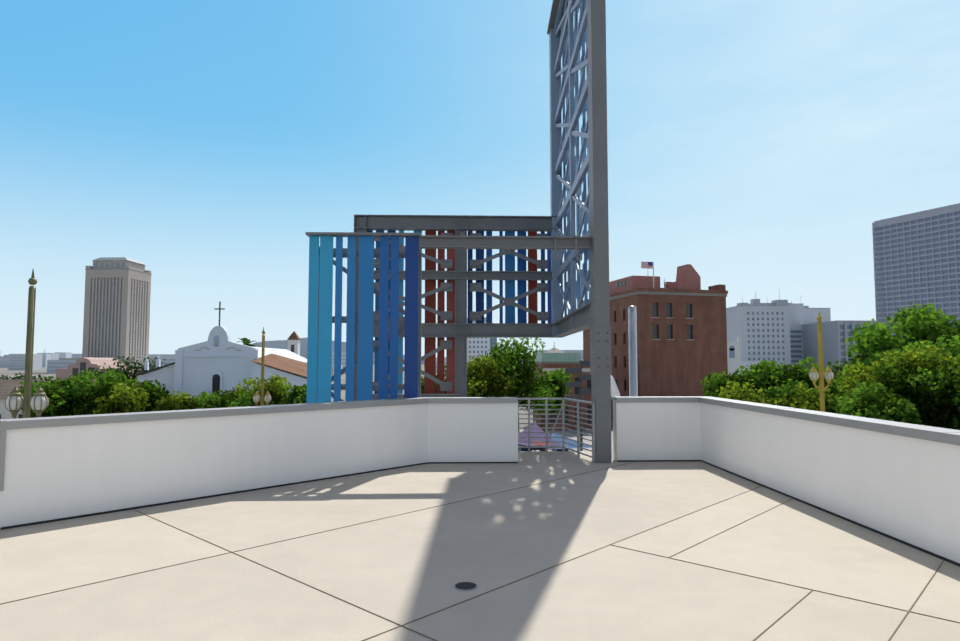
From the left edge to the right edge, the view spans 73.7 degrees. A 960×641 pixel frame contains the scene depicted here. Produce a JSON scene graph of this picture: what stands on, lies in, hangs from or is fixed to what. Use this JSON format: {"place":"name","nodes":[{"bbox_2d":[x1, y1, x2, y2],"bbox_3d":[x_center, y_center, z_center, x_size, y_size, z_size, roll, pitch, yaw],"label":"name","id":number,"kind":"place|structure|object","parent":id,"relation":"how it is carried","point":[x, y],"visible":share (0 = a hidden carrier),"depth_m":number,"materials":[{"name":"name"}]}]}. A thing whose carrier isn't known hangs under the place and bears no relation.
{"place":"outdoors","nodes":[
{"label":"outdoors","id":0,"kind":"place"},
{"bbox_2d":[56,357,137,378],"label":"mission building","id":1,"kind":"structure","parent":0,"point":[84,364],"depth_m":166.19,"materials":[{"name":"paint"}]},
{"bbox_2d":[0,338,532,363],"bbox_3d":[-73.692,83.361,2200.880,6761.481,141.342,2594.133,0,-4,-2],"label":"buildings","id":2,"kind":"structure","parent":0,"point":[280,344],"depth_m":3367.45,"materials":[{"name":"white"}]},
{"bbox_2d":[287,331,300,355],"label":"white tower","id":3,"kind":"structure","parent":0,"point":[293,339],"depth_m":227.79,"materials":[{"name":"white paint"}]},
{"bbox_2d":[0,364,612,427],"bbox_3d":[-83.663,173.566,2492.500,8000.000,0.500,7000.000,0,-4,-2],"label":"city ground","id":4,"kind":"structure","parent":0,"point":[12,373],"depth_m":447.33,"materials":[{"name":"grey"}]},
{"bbox_2d":[1,373,42,378],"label":"tree","id":5,"kind":"object","parent":4,"relation":"on","point":[21,376],"visible":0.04,"depth_m":105.62,"materials":[{"name":"green plant"}]},
{"bbox_2d":[5,269,48,418],"bbox_3d":[-13.690,4.717,19.199,1.226,12.646,0.506,0,-4,-2],"label":"lamp post","id":6,"kind":"object","parent":4,"relation":"on","point":[16,402],"visible":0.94,"depth_m":19.33,"materials":[{"name":"metal"}]},
{"bbox_2d":[0,379,102,418],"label":"tile-roofed building","id":7,"kind":"structure","parent":4,"relation":"on","point":[7,387],"depth_m":91.68,"materials":[{"name":"paint"}]},
{"bbox_2d":[17,381,89,417],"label":"tree","id":8,"kind":"object","parent":4,"relation":"on","point":[56,407],"visible":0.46,"depth_m":71.30,"materials":[{"name":"green plant"}]},
{"bbox_2d":[34,370,105,415],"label":"tree","id":9,"kind":"object","parent":4,"relation":"on","point":[78,381],"visible":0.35,"depth_m":73.97,"materials":[{"name":"green plant"}]},
{"bbox_2d":[79,367,124,379],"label":"tree","id":10,"kind":"object","parent":4,"relation":"on","point":[90,368],"visible":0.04,"depth_m":144.82,"materials":[{"name":"green plant"}]},
{"bbox_2d":[68,369,139,414],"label":"tree","id":11,"kind":"object","parent":4,"relation":"on","point":[102,389],"visible":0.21,"depth_m":72.78,"materials":[{"name":"green plant"}]},
{"bbox_2d":[59,257,153,372],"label":"tower","id":12,"kind":"structure","parent":4,"relation":"on","point":[116,322],"depth_m":641.50,"materials":[{"name":"stone"}]},
{"bbox_2d":[93,383,150,413],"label":"tree","id":13,"kind":"object","parent":4,"relation":"on","point":[127,399],"visible":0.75,"depth_m":66.80,"materials":[{"name":"green plant"}]},
{"bbox_2d":[92,354,165,382],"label":"tree","id":14,"kind":"object","parent":4,"relation":"on","point":[128,368],"visible":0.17,"depth_m":130.73,"materials":[{"name":"green plant"}]},
{"bbox_2d":[115,376,170,411],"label":"tree","id":15,"kind":"object","parent":4,"relation":"on","point":[155,394],"visible":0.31,"depth_m":74.44,"materials":[{"name":"green plant"}]},
{"bbox_2d":[153,391,195,410],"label":"tree","id":16,"kind":"object","parent":4,"relation":"on","point":[175,402],"visible":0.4,"depth_m":69.04,"materials":[{"name":"green plant"}]},
{"bbox_2d":[188,395,209,408],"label":"tree","id":17,"kind":"object","parent":4,"relation":"on","point":[195,405],"visible":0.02,"depth_m":69.59,"materials":[{"name":"green plant"}]},
{"bbox_2d":[194,389,253,408],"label":"tree","id":18,"kind":"object","parent":4,"relation":"on","point":[213,400],"visible":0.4,"depth_m":67.88,"materials":[{"name":"green plant"}]},
{"bbox_2d":[135,302,333,397],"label":"church","id":19,"kind":"structure","parent":4,"relation":"on","point":[218,360],"depth_m":98.97,"materials":[{"name":"paint"}]},
{"bbox_2d":[221,377,272,404],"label":"tree","id":20,"kind":"object","parent":4,"relation":"on","point":[250,382],"visible":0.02,"depth_m":71.48,"materials":[{"name":"green plant"}]},
{"bbox_2d":[238,338,258,346],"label":"palm tree","id":21,"kind":"object","parent":4,"relation":"on","point":[246,341],"visible":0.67,"depth_m":147.65,"materials":[{"name":"green plant"}]},
{"bbox_2d":[253,327,270,405],"bbox_3d":[-12.027,6.209,35.200,1.022,11.763,0.422,0,-4,-2],"label":"lamp post","id":22,"kind":"object","parent":4,"relation":"on","point":[266,398],"visible":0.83,"depth_m":35.31,"materials":[{"name":"metal"}]},
{"bbox_2d":[246,374,291,405],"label":"tree","id":23,"kind":"object","parent":4,"relation":"on","point":[275,387],"visible":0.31,"depth_m":71.41,"materials":[{"name":"green plant"}]},
{"bbox_2d":[279,384,306,404],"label":"tree","id":24,"kind":"object","parent":4,"relation":"on","point":[297,394],"visible":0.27,"depth_m":67.89,"materials":[{"name":"green plant"}]},
{"bbox_2d":[0,350,778,374],"bbox_3d":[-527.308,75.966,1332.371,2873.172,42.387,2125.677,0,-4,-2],"label":"distant skyline","id":25,"kind":"structure","parent":4,"relation":"on","point":[52,362],"depth_m":793.14,"materials":[{"name":"white"}]},
{"bbox_2d":[421,375,444,393],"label":"tree","id":26,"kind":"object","parent":4,"relation":"on","point":[422,386],"visible":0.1,"depth_m":68.40,"materials":[{"name":"green plant"}]},
{"bbox_2d":[436,361,470,393],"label":"tree","id":27,"kind":"object","parent":4,"relation":"on","point":[445,378],"visible":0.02,"depth_m":65.11,"materials":[{"name":"green plant"}]},
{"bbox_2d":[305,0,611,462],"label":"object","id":28,"kind":"object","parent":4,"relation":"on","point":[593,315],"visible":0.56,"depth_m":15.50,"materials":[{"name":"paint"}]},
{"bbox_2d":[306,236,418,402],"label":"blue vertical panels","id":29,"kind":"object","parent":28,"relation":"attached to","point":[322,343],"visible":0.4,"depth_m":11.56,"materials":[{"name":"paint"}]},
{"bbox_2d":[562,0,589,315],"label":"tower fins","id":30,"kind":"object","parent":28,"relation":"attached to","point":[579,282],"depth_m":15.82,"materials":[{"name":"paint"}]},
{"bbox_2d":[367,230,550,393],"bbox_3d":[-0.610,4.035,18.681,5.555,13.940,0.095,0,-4,-2],"label":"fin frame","id":31,"kind":"object","parent":4,"relation":"on","point":[430,361],"depth_m":18.99,"materials":[{"name":"paint"}]},
{"bbox_2d":[467,317,489,363],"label":"white office","id":32,"kind":"structure","parent":4,"relation":"on","point":[476,347],"depth_m":379.96,"materials":[{"name":"white"}]},
{"bbox_2d":[0,451,959,640],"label":"terrace floor","id":33,"kind":"structure","parent":4,"relation":"on","point":[403,568],"depth_m":5.60,"materials":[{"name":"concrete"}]},
{"bbox_2d":[0,491,1,527],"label":"parapet wall","id":34,"kind":"structure","parent":33,"relation":"on","point":[0,506],"depth_m":6.81,"materials":[{"name":"white paint"}]},
{"bbox_2d":[0,397,517,529],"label":"parapet wall","id":35,"kind":"structure","parent":33,"relation":"on","point":[57,468],"depth_m":8.57,"materials":[{"name":"white paint"}]},
{"bbox_2d":[453,582,477,590],"bbox_3d":[-0.113,2.106,5.077,0.200,0.006,0.200,0,-4,-2],"label":"floor drain","id":36,"kind":"object","parent":33,"relation":"on","point":[465,586],"visible":1,"depth_m":5.06,"materials":[{"name":"metal"}]},
{"bbox_2d":[1,462,959,640],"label":"floor joints","id":37,"kind":"object","parent":33,"relation":"on","point":[889,639],"visible":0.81,"depth_m":5.27,"materials":[{"name":"grey concrete"}]},
{"bbox_2d":[518,398,595,462],"bbox_3d":[1.445,2.056,12.414,2.255,1.068,0.941,-3,-5,39],"label":"landing railing","id":38,"kind":"object","parent":33,"relation":"on","point":[563,428],"visible":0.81,"depth_m":12.75,"materials":[{"name":"silver metal"}]},
{"bbox_2d":[612,396,959,566],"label":"parapet wall","id":39,"kind":"structure","parent":33,"relation":"on","point":[897,481],"depth_m":7.64,"materials":[{"name":"white paint"}]},
{"bbox_2d":[467,354,515,396],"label":"tree","id":40,"kind":"object","parent":4,"relation":"on","point":[482,381],"visible":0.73,"depth_m":52.73,"materials":[{"name":"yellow plant"}]},
{"bbox_2d":[467,338,556,433],"bbox_3d":[2.934,7.377,57.381,6.974,12.421,9.433,-2,-4,29],"label":"tree","id":41,"kind":"object","parent":4,"relation":"on","point":[509,361],"visible":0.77,"depth_m":56.55,"materials":[{"name":"green plant"}]},
{"bbox_2d":[518,368,572,450],"bbox_3d":[5.948,9.343,63.887,5.679,9.323,6.959,-2,-4,32],"label":"tree","id":42,"kind":"object","parent":4,"relation":"on","point":[556,379],"visible":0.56,"depth_m":63.35,"materials":[{"name":"green plant"}]},
{"bbox_2d":[518,421,591,450],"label":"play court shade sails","id":43,"kind":"object","parent":4,"relation":"on","point":[542,439],"visible":0.19,"depth_m":45.55,"materials":[{"name":"paint"}]},
{"bbox_2d":[610,375,620,396],"bbox_3d":[3.803,6.000,16.180,2.129,9.712,0.299,2,-4,-32],"label":"white arch sculpture","id":44,"kind":"object","parent":4,"relation":"on","point":[615,392],"visible":0.17,"depth_m":16.05,"materials":[{"name":"white"}]},
{"bbox_2d":[628,306,637,396],"bbox_3d":[3.951,5.223,16.250,0.429,11.250,0.440,0,-4,-2],"label":"vent pole","id":45,"kind":"object","parent":4,"relation":"on","point":[632,336],"visible":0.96,"depth_m":16.46,"materials":[{"name":"grey metal"}]},
{"bbox_2d":[701,367,763,398],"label":"tree","id":46,"kind":"object","parent":4,"relation":"on","point":[719,380],"visible":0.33,"depth_m":61.89,"materials":[{"name":"green plant"}]},
{"bbox_2d":[716,380,798,405],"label":"tree","id":47,"kind":"object","parent":4,"relation":"on","point":[745,396],"visible":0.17,"depth_m":44.80,"materials":[{"name":"green plant"}]},
{"bbox_2d":[736,359,793,394],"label":"tree","id":48,"kind":"object","parent":4,"relation":"on","point":[763,370],"visible":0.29,"depth_m":62.83,"materials":[{"name":"green plant"}]},
{"bbox_2d":[749,384,804,407],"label":"tree","id":49,"kind":"object","parent":4,"relation":"on","point":[774,392],"visible":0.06,"depth_m":43.73,"materials":[{"name":"green plant"}]},
{"bbox_2d":[763,356,837,396],"bbox_3d":[31.007,8.725,62.516,7.233,10.427,8.116,0,-4,-2],"label":"tree","id":50,"kind":"object","parent":4,"relation":"on","point":[802,376],"visible":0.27,"depth_m":61.49,"materials":[{"name":"green plant"}]},
{"bbox_2d":[762,383,842,412],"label":"tree","id":51,"kind":"object","parent":4,"relation":"on","point":[803,402],"visible":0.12,"depth_m":41.67,"materials":[{"name":"green plant"}]},
{"bbox_2d":[791,301,830,323],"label":"building","id":52,"kind":"structure","parent":4,"relation":"on","point":[810,315],"depth_m":348.23,"materials":[{"name":"concrete"}]},
{"bbox_2d":[815,360,845,396],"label":"tree","id":53,"kind":"object","parent":4,"relation":"on","point":[833,381],"visible":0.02,"depth_m":63.41,"materials":[{"name":"green plant"}]},
{"bbox_2d":[806,386,863,414],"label":"tree","id":54,"kind":"object","parent":4,"relation":"on","point":[832,402],"visible":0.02,"depth_m":41.36,"materials":[{"name":"green plant"}]},
{"bbox_2d":[835,322,917,399],"bbox_3d":[31.880,6.678,50.699,6.824,12.904,7.332,0,-4,-2],"label":"tree","id":55,"kind":"object","parent":4,"relation":"on","point":[884,341],"visible":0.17,"depth_m":49.56,"materials":[{"name":"green plant"}]},
{"bbox_2d":[835,381,926,425],"bbox_3d":[22.957,7.843,36.364,4.575,8.691,4.753,-1,-4,22],"label":"tree","id":56,"kind":"object","parent":4,"relation":"on","point":[876,404],"visible":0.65,"depth_m":35.91,"materials":[{"name":"green plant"}]},
{"bbox_2d":[837,349,924,396],"bbox_3d":[28.716,7.390,44.889,5.957,10.734,5.025,0,-4,-2],"label":"tree","id":57,"kind":"object","parent":4,"relation":"on","point":[860,377],"visible":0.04,"depth_m":45.31,"materials":[{"name":"green plant"}]},
{"bbox_2d":[835,316,939,397],"bbox_3d":[33.977,6.380,52.652,8.697,13.770,8.236,-3,-5,37],"label":"tree","id":58,"kind":"object","parent":4,"relation":"on","point":[851,351],"depth_m":54.86,"materials":[{"name":"green plant"}]},
{"bbox_2d":[853,334,959,429],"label":"tree","id":59,"kind":"object","parent":4,"relation":"on","point":[953,351],"visible":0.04,"depth_m":45.29,"materials":[{"name":"green plant"}]},
{"bbox_2d":[864,341,957,425],"bbox_3d":[27.589,6.886,40.605,5.529,11.189,6.210,-4,-5,43],"label":"tree","id":60,"kind":"object","parent":4,"relation":"on","point":[910,356],"visible":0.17,"depth_m":39.58,"materials":[{"name":"green plant"}]},
{"bbox_2d":[871,350,959,429],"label":"tree","id":61,"kind":"object","parent":4,"relation":"on","point":[947,415],"visible":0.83,"depth_m":37.77,"materials":[{"name":"green plant"}]},
{"bbox_2d":[886,303,959,348],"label":"tree","id":62,"kind":"object","parent":4,"relation":"on","point":[930,321],"visible":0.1,"depth_m":50.33,"materials":[{"name":"green plant"}]},
{"bbox_2d":[0,0,959,356],"label":"sky","id":63,"kind":"structure","parent":0,"point":[757,146],"materials":[{"name":"blue"}]},
{"bbox_2d":[490,338,496,352],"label":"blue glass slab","id":64,"kind":"structure","parent":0,"point":[493,341],"depth_m":386.48,"materials":[{"name":"blue"}]},
{"bbox_2d":[519,428,613,458],"bbox_3d":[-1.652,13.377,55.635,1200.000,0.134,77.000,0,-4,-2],"label":"street","id":65,"kind":"structure","parent":0,"point":[575,438],"depth_m":83.82,"materials":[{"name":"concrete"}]},
{"bbox_2d":[565,360,590,450],"bbox_3d":[3.771,6.410,23.674,1.180,9.852,0.125,0,-4,-2],"label":"wayfinding sign post","id":66,"kind":"object","parent":65,"relation":"on","point":[581,377],"visible":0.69,"depth_m":23.87,"materials":[{"name":"grey metal"}]},
{"bbox_2d":[809,311,833,411],"bbox_3d":[13.491,5.508,25.075,0.980,11.836,0.380,0,-4,-2],"label":"lamp post","id":67,"kind":"object","parent":65,"relation":"on","point":[821,375],"visible":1,"depth_m":25.24,"materials":[{"name":"metal"}]},
{"bbox_2d":[533,346,611,429],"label":"building","id":68,"kind":"structure","parent":0,"point":[553,359],"depth_m":91.94,"materials":[{"name":"brown brick"}]},
{"bbox_2d":[582,262,727,419],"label":"brick building","id":69,"kind":"structure","parent":0,"point":[681,336],"depth_m":103.32,"materials":[{"name":"brown brick"}]},
{"bbox_2d":[727,336,740,375],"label":"building","id":70,"kind":"structure","parent":0,"point":[733,356],"depth_m":263.12,"materials":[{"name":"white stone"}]},
{"bbox_2d":[726,296,790,368],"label":"building","id":71,"kind":"structure","parent":0,"point":[760,330],"depth_m":325.56,"materials":[{"name":"concrete"}]},
{"bbox_2d":[788,303,803,372],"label":"building","id":72,"kind":"structure","parent":0,"point":[796,311],"depth_m":340.30,"materials":[{"name":"concrete"}]},
{"bbox_2d":[802,320,875,370],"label":"building","id":73,"kind":"structure","parent":0,"point":[836,334],"depth_m":313.26,"materials":[{"name":"concrete"}]},
{"bbox_2d":[872,203,959,336],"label":"building","id":74,"kind":"structure","parent":0,"point":[916,257],"depth_m":417.02,"materials":[{"name":"glass"}]}
]}

